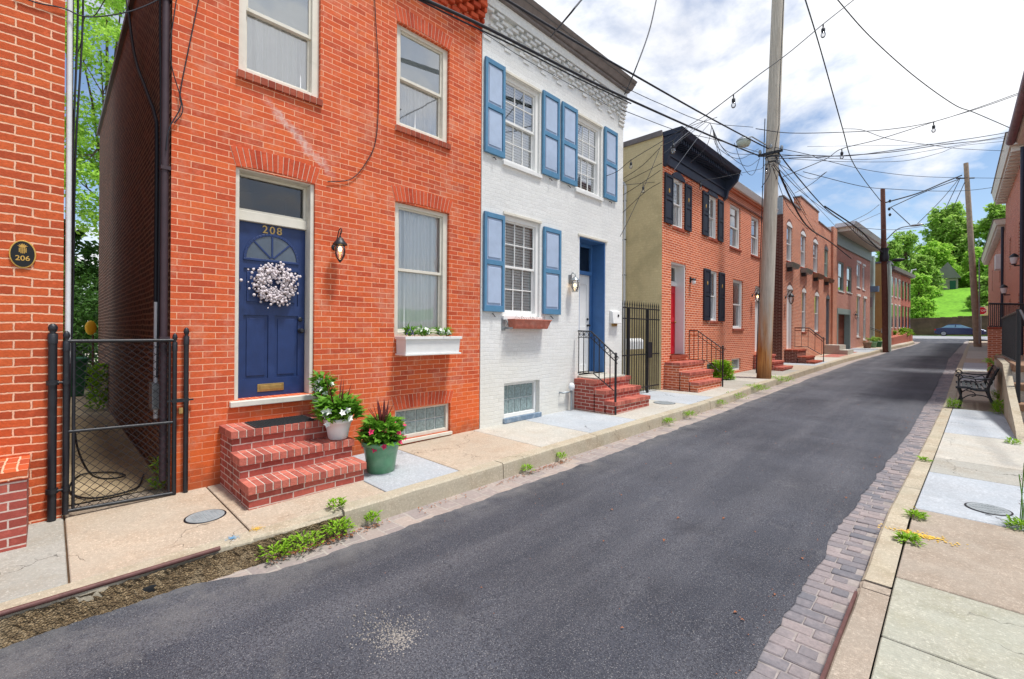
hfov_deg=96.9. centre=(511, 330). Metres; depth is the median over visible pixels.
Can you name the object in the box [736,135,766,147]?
street lamp
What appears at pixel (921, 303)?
hill tree
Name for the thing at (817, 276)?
window box
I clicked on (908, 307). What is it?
window
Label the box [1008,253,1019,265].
wall lantern
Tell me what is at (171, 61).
cable
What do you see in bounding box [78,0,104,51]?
cable
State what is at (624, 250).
conduit
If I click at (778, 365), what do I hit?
brick steps
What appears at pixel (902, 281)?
window
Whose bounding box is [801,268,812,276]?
window box
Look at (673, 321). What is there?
door
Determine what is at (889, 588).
ground
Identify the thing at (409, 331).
violet flowers
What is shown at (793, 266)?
window box
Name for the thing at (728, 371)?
shrub
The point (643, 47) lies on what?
cable
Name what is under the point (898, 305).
window
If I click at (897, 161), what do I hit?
cable
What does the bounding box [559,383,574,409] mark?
gas meter
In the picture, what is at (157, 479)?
weed
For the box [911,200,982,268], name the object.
hill tree
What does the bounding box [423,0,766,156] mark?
cable
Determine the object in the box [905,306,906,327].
window
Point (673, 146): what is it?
string lights
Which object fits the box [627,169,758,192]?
string lights
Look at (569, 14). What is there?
cable
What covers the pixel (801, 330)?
iron railing
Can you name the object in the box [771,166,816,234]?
cable
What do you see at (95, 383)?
weed
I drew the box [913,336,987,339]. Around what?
cross road
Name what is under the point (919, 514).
weed
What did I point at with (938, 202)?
cable
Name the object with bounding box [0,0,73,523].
brick house
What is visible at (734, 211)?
window
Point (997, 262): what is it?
window unit
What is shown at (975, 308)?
utility pole
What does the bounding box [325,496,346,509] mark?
weed
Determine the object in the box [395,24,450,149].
window
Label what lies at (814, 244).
window
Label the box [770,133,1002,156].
cable
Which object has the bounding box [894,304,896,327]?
window
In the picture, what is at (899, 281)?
window
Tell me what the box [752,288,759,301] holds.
wall lantern
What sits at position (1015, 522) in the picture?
weed
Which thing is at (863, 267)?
window
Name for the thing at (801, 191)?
cable
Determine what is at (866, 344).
plant tub
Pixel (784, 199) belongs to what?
cable
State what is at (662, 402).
manhole cover
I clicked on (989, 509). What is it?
manhole cover
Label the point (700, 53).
sky
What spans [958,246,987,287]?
hill tree
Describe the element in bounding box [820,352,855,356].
brick paving
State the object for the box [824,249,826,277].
window
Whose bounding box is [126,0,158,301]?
cable
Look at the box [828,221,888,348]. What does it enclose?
brick house
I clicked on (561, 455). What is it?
weed
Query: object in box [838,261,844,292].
window
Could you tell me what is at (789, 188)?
cable
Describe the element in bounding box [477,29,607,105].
cable
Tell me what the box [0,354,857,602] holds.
sidewalk
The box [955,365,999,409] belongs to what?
park bench
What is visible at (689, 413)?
weed
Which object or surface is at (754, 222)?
window
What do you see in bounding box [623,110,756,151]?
cable
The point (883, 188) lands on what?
cable
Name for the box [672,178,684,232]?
window
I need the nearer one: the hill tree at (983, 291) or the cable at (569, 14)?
the cable at (569, 14)
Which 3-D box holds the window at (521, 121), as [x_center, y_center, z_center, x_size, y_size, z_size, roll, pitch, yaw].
[-0.029,-3.710,8.431,0.705,1.700,1.100,0,0,44]
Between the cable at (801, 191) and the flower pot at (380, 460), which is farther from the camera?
the cable at (801, 191)
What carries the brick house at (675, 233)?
on the ground
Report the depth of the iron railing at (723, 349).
12.91 m
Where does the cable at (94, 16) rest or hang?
attached to the brick house at (273, 130)
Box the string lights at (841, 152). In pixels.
[783,94,1017,176]
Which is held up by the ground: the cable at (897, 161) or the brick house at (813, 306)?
the brick house at (813, 306)
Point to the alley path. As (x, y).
(100, 457)
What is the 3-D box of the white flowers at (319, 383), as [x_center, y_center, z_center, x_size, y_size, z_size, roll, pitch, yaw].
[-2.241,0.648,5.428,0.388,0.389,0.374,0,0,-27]
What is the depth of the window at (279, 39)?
5.42 m
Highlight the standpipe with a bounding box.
[870,256,878,341]
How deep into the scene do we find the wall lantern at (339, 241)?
5.65 m
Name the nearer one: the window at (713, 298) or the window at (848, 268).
the window at (713, 298)
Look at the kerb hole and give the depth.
3.13 m
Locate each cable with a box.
[28,0,157,17]
[70,0,83,398]
[72,0,78,245]
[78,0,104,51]
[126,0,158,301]
[156,0,161,377]
[166,0,198,149]
[170,0,182,122]
[328,0,378,181]
[418,0,630,103]
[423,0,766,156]
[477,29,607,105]
[505,0,768,148]
[550,0,581,37]
[620,146,660,235]
[622,86,747,126]
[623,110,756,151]
[623,147,660,178]
[624,0,656,94]
[674,123,709,169]
[710,124,758,154]
[711,126,758,165]
[713,133,757,158]
[734,143,761,174]
[756,93,1017,133]
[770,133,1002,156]
[771,136,1003,158]
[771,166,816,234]
[773,163,851,226]
[773,164,805,214]
[773,169,803,224]
[774,147,959,177]
[774,158,834,225]
[774,161,825,178]
[775,154,851,258]
[778,153,882,251]
[781,138,1003,159]
[797,141,1003,161]
[803,171,991,190]
[805,0,881,201]
[807,143,945,146]
[824,206,882,252]
[837,0,1008,127]
[842,128,999,150]
[858,226,923,229]
[885,175,961,202]
[890,178,961,207]
[917,178,959,223]
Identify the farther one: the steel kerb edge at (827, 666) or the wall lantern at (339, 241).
the wall lantern at (339, 241)
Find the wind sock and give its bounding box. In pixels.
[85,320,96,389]
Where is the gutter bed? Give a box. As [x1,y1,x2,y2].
[756,341,968,678]
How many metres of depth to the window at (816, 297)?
25.86 m
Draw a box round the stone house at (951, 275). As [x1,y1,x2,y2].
[936,262,960,289]
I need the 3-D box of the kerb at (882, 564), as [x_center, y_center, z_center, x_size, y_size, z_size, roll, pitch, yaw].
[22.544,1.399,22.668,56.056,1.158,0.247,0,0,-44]
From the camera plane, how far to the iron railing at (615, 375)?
8.91 m
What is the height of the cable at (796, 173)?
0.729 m
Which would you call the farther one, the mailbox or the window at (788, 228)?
the window at (788, 228)
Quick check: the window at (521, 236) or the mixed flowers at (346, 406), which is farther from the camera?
the window at (521, 236)
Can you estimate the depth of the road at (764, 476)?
3.30 m
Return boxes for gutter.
[207,342,919,581]
[747,354,962,678]
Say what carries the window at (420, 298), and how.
in the brick house at (273, 130)
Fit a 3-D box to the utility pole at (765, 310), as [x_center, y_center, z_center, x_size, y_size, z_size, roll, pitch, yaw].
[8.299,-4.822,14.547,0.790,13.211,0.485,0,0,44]
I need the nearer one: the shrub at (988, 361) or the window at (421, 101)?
the window at (421, 101)
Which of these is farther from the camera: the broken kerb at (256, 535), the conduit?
the conduit
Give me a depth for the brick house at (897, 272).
41.83 m
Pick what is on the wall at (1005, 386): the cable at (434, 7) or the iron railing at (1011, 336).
the iron railing at (1011, 336)
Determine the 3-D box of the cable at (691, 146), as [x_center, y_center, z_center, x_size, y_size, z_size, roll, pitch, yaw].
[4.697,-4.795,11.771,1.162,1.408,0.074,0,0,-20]
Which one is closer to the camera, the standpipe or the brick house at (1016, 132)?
the brick house at (1016, 132)
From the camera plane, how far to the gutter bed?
3.28 m
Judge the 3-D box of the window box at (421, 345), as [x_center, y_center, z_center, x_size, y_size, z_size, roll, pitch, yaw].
[-1.199,0.214,6.617,0.278,0.265,0.990,0,0,44]
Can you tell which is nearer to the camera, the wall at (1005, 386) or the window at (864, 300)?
the wall at (1005, 386)
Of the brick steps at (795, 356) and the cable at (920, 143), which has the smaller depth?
the cable at (920, 143)
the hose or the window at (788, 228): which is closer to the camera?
the hose
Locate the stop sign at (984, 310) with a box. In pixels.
[980,306,987,327]
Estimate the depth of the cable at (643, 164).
12.32 m
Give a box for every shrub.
[63,256,98,386]
[864,336,881,341]
[982,354,1001,370]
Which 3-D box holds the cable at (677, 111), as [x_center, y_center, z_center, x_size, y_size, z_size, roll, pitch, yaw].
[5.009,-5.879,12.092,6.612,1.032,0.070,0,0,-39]
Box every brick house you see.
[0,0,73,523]
[97,0,487,492]
[479,0,636,428]
[622,126,740,390]
[724,181,778,375]
[772,195,836,359]
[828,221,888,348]
[891,266,905,333]
[900,271,915,328]
[981,218,1005,326]
[991,132,1023,354]
[1006,71,1023,145]
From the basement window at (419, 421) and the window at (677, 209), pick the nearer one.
the basement window at (419, 421)
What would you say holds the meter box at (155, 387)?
attached to the brick house at (273, 130)
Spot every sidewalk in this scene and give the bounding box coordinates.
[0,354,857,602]
[851,341,912,353]
[871,341,1023,678]
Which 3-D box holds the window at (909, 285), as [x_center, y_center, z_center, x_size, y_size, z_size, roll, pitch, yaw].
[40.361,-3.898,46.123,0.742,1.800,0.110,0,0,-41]
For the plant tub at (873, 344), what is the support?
on the sidewalk at (860, 350)
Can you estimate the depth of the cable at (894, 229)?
30.74 m
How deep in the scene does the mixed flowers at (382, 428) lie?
5.23 m
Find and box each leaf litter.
[271,404,727,562]
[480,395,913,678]
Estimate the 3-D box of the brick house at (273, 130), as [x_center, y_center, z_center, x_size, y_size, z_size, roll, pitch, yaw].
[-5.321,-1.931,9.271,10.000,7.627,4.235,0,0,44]
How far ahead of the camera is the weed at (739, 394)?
11.47 m
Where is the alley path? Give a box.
[62,385,163,504]
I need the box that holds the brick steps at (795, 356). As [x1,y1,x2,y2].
[784,349,822,363]
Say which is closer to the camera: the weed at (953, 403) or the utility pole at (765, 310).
the weed at (953, 403)
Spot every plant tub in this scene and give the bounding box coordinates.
[862,342,871,347]
[871,342,876,347]
[873,341,881,346]
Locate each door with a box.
[238,221,304,397]
[579,275,590,371]
[671,286,675,353]
[950,281,955,288]
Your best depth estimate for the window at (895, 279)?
41.55 m
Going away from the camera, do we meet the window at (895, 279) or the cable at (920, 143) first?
the cable at (920, 143)
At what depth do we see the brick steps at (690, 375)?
12.12 m
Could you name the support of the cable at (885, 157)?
attached to the brick house at (1008, 187)
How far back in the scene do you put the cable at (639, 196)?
10.41 m
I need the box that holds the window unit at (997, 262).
[994,254,1000,270]
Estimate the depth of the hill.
71.11 m
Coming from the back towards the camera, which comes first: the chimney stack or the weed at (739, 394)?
the chimney stack
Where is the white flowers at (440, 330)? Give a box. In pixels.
[432,326,452,335]
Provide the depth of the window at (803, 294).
23.67 m
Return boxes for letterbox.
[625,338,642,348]
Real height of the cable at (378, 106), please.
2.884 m
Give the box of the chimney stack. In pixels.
[777,194,782,214]
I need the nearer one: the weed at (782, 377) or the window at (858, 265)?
the weed at (782, 377)
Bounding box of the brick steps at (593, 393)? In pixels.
[574,373,649,414]
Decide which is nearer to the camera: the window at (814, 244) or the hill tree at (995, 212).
the window at (814, 244)
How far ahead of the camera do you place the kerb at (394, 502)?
5.85 m
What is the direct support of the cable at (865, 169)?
attached to the utility pole at (765, 310)
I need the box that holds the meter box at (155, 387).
[149,302,158,418]
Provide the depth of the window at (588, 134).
9.84 m
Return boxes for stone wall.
[910,315,987,335]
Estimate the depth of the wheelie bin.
11.06 m
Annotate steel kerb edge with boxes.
[0,546,220,616]
[819,591,857,678]
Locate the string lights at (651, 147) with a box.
[606,115,705,175]
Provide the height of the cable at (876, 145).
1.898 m
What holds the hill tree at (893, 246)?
on the hill
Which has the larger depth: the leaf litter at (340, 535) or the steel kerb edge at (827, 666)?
the leaf litter at (340, 535)
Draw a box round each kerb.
[0,507,342,618]
[337,341,913,530]
[826,581,890,678]
[861,341,971,587]
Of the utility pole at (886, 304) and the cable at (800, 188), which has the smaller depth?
the cable at (800, 188)
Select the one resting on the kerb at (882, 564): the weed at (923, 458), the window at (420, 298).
the weed at (923, 458)
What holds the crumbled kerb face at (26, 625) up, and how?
on the road at (764, 476)
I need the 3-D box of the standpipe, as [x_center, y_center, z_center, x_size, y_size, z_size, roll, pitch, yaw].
[29.696,-2.412,37.405,0.850,7.478,0.570,0,0,44]
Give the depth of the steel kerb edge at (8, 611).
2.98 m
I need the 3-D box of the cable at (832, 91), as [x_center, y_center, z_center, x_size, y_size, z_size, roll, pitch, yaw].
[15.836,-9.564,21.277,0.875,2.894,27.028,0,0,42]
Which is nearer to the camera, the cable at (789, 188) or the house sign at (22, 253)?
the house sign at (22, 253)
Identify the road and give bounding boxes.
[0,338,972,678]
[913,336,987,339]
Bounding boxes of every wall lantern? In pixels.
[331,228,346,262]
[568,272,579,291]
[689,277,695,284]
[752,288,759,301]
[785,289,794,303]
[1000,284,1009,294]
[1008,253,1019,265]
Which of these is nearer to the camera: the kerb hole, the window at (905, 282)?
the kerb hole
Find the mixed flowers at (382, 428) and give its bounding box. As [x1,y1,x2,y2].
[354,400,406,452]
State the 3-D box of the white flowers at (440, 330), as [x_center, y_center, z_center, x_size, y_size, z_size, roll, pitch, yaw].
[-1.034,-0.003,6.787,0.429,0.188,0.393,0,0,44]
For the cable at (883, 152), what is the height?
3.031 m
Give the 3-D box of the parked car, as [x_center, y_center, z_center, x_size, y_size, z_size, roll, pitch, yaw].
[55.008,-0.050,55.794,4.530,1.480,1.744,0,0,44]
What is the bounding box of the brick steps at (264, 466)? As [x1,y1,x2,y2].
[219,413,366,509]
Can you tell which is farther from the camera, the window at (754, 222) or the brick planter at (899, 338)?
the brick planter at (899, 338)
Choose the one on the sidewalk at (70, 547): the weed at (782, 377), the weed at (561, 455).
the weed at (782, 377)
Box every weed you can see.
[84,362,108,408]
[146,456,165,489]
[254,539,291,561]
[280,530,325,554]
[321,515,355,538]
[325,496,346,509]
[363,509,382,522]
[520,463,534,470]
[556,452,566,458]
[663,418,676,422]
[682,411,697,415]
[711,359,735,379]
[726,391,748,398]
[746,383,769,390]
[771,375,794,381]
[893,530,927,546]
[902,506,929,519]
[917,456,933,461]
[946,397,962,407]
[988,390,999,404]
[989,399,1003,413]
[1002,514,1023,529]
[1003,437,1021,443]
[1017,464,1023,527]
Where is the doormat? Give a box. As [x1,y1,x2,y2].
[244,415,315,427]
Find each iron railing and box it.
[578,330,618,414]
[689,330,724,386]
[794,327,824,361]
[988,303,1023,326]
[1001,309,1019,402]
[1019,309,1023,402]
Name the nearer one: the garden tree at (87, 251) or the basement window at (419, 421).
the basement window at (419, 421)
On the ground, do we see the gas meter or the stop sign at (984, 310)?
the stop sign at (984, 310)
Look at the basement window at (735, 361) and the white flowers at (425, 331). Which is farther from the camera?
the basement window at (735, 361)
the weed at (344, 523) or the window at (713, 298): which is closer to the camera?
the weed at (344, 523)
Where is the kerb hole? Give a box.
[142,584,156,591]
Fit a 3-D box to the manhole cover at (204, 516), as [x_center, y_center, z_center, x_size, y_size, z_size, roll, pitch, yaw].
[-2.723,1.645,4.033,0.318,0.009,0.318,0,0,44]
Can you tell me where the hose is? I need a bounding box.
[69,426,143,498]
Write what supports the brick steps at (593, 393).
on the sidewalk at (70, 547)
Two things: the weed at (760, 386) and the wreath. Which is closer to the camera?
the wreath
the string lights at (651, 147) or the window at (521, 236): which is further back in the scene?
the string lights at (651, 147)
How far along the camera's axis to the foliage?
41.05 m
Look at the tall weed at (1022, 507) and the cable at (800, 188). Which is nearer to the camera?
the tall weed at (1022, 507)
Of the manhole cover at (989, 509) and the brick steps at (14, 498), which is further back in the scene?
the manhole cover at (989, 509)
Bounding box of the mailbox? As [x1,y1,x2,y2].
[610,310,620,325]
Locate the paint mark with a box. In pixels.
[878,523,967,548]
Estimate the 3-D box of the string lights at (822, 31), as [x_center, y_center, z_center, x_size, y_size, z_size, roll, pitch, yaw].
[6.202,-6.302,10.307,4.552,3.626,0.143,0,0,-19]
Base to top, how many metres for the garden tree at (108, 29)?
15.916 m
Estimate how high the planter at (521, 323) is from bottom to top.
0.280 m
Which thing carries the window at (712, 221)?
in the brick house at (675, 233)
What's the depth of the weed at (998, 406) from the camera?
9.00 m
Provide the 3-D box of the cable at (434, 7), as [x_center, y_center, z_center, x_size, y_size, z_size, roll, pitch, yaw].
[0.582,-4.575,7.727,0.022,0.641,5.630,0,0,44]
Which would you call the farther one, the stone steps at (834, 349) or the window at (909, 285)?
the window at (909, 285)
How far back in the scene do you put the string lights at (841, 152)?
15.01 m
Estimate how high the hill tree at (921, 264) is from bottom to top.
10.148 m
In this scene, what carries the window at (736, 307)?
in the brick house at (742, 222)
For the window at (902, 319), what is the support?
in the brick house at (907, 277)
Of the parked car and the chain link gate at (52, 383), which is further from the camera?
the parked car
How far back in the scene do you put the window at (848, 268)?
32.16 m
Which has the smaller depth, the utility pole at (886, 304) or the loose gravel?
the loose gravel
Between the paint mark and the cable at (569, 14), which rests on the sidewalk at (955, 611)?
the paint mark
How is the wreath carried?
attached to the door at (271, 340)
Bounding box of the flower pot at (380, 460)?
[361,439,398,474]
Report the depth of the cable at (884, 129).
14.88 m
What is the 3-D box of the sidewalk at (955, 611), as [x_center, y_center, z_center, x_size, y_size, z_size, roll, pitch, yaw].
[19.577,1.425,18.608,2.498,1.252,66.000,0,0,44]
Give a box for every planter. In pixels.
[501,316,551,330]
[891,331,912,344]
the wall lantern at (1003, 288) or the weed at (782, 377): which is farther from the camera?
the wall lantern at (1003, 288)
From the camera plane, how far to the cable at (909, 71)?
15.75 m
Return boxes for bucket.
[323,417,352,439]
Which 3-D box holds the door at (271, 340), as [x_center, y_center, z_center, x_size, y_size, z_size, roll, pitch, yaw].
[-2.843,-0.239,5.382,0.120,2.018,0.764,0,0,44]
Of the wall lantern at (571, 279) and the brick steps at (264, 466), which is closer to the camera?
the brick steps at (264, 466)
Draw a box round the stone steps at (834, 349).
[824,344,853,354]
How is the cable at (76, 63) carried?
attached to the brick house at (32, 75)
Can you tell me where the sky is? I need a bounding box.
[64,0,1023,288]
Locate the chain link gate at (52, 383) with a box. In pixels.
[45,323,193,521]
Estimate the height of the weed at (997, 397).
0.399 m
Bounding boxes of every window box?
[395,336,461,355]
[786,262,800,271]
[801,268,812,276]
[813,273,824,280]
[824,278,834,284]
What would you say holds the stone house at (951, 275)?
on the hill
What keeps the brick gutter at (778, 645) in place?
on the gutter bed
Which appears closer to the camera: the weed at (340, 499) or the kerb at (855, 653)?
the kerb at (855, 653)
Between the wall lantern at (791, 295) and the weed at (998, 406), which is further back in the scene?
the wall lantern at (791, 295)
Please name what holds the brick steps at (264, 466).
on the sidewalk at (70, 547)
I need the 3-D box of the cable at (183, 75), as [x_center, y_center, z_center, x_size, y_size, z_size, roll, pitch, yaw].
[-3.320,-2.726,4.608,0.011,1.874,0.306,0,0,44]
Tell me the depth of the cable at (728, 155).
12.62 m
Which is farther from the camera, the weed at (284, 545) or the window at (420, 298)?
the window at (420, 298)
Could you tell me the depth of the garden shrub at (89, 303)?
13.28 m
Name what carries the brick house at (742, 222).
on the ground
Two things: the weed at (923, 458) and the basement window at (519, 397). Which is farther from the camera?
the basement window at (519, 397)
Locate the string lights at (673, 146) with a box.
[661,117,716,153]
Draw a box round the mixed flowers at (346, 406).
[310,378,366,426]
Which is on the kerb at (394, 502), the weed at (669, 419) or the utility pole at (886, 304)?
the weed at (669, 419)
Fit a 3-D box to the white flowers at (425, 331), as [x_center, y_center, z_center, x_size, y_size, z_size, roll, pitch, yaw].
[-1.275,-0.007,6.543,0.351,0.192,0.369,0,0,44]
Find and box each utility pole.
[756,0,784,378]
[879,189,923,351]
[956,162,981,346]
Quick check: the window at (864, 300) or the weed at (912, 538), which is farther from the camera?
the window at (864, 300)
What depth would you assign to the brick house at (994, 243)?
30.13 m
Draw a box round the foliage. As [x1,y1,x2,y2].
[893,327,914,335]
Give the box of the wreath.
[239,261,301,308]
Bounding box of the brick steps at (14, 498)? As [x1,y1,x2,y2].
[0,455,29,552]
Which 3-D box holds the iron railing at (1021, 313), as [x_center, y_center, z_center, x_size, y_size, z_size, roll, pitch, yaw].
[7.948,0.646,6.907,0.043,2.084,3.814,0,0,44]
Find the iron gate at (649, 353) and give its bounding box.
[622,300,659,392]
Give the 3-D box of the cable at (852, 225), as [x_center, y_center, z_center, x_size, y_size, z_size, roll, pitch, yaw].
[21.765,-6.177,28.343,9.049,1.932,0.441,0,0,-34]
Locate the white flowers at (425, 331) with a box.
[415,325,434,335]
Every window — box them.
[237,0,322,106]
[394,202,446,336]
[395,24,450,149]
[395,403,451,443]
[502,76,541,178]
[502,215,541,319]
[504,380,535,417]
[575,117,603,201]
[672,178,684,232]
[707,195,717,241]
[709,271,718,323]
[729,204,741,251]
[732,279,743,330]
[732,358,738,369]
[751,216,759,258]
[786,225,790,261]
[800,234,804,267]
[802,292,806,332]
[813,242,816,272]
[815,296,819,332]
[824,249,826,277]
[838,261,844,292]
[847,266,852,293]
[857,263,860,288]
[857,296,859,337]
[862,267,865,290]
[863,298,866,340]
[891,303,892,327]
[894,278,896,297]
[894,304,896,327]
[898,279,900,298]
[898,305,899,327]
[901,306,903,327]
[902,281,903,299]
[905,282,906,300]
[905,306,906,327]
[908,283,910,300]
[908,307,909,328]
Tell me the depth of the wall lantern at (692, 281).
13.31 m
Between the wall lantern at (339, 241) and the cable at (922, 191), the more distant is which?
the cable at (922, 191)
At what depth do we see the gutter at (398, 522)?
5.15 m
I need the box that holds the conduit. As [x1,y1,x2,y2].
[622,181,626,374]
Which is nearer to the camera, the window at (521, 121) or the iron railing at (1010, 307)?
the window at (521, 121)
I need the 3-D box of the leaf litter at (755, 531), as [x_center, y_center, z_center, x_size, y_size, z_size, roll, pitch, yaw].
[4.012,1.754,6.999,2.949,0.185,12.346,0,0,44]
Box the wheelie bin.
[71,357,88,396]
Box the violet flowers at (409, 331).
[400,321,419,335]
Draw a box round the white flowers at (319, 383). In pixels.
[308,370,338,401]
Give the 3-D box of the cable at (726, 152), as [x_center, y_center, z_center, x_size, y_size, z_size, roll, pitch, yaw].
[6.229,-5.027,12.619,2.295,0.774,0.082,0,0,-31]
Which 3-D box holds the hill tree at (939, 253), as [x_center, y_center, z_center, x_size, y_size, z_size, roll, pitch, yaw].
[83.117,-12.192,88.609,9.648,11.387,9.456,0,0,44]
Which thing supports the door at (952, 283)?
in the stone house at (951, 275)
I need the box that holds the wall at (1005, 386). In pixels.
[994,355,1023,441]
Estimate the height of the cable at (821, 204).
0.391 m
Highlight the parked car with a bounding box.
[934,324,985,335]
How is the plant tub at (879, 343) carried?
on the sidewalk at (860, 350)
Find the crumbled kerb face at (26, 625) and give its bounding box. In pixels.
[0,515,346,648]
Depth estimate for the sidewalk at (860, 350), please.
31.17 m
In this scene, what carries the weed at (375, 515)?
on the kerb at (394, 502)
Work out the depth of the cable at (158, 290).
4.73 m
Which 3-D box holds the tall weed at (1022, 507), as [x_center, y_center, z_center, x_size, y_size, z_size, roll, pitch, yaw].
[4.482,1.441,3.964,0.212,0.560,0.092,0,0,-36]
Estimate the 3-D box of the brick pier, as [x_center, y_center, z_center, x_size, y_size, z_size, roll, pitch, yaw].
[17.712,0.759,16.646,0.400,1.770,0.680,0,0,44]
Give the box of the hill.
[911,287,980,318]
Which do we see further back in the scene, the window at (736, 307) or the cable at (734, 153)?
the window at (736, 307)
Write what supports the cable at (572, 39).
attached to the utility pole at (765, 310)
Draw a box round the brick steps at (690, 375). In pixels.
[665,360,721,392]
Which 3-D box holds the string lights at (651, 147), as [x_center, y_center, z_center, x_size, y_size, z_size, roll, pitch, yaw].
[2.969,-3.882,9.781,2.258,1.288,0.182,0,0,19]
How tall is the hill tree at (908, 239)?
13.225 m
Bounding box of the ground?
[69,340,987,678]
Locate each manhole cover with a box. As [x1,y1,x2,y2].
[183,509,226,523]
[654,401,674,403]
[964,502,1013,515]
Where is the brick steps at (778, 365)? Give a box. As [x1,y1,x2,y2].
[754,354,792,370]
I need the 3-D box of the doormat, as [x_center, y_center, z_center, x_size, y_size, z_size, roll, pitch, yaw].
[-2.569,1.004,5.049,0.390,0.014,0.620,0,0,44]
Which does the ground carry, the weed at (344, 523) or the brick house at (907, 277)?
the brick house at (907, 277)
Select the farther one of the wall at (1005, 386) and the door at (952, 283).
the door at (952, 283)
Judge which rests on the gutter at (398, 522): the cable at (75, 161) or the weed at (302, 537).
the weed at (302, 537)
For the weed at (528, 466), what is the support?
on the kerb at (394, 502)
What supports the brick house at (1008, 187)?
on the ground
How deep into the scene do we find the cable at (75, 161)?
4.42 m
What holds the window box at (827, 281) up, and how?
attached to the brick house at (813, 306)
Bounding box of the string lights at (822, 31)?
[706,0,853,114]
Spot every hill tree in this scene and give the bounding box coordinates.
[875,240,905,269]
[890,230,922,271]
[908,239,963,283]
[909,255,946,297]
[910,272,941,318]
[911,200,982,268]
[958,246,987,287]
[962,275,987,310]
[974,202,1005,249]
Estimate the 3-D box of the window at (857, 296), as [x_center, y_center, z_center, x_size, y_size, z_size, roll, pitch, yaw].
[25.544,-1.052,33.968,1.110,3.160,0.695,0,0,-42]
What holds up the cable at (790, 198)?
attached to the utility pole at (765, 310)
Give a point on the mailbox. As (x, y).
(615, 318)
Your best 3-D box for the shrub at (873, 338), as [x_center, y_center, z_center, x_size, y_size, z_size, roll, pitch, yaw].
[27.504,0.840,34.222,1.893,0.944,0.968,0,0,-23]
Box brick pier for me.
[987,327,1001,371]
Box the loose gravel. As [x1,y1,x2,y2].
[334,594,437,663]
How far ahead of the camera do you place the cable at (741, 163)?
13.08 m
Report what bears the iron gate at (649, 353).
on the sidewalk at (70, 547)
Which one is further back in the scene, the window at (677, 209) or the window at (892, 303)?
the window at (892, 303)
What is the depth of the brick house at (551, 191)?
8.65 m
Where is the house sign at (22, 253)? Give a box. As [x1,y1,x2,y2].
[9,240,35,267]
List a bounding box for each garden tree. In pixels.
[63,219,98,356]
[64,0,125,239]

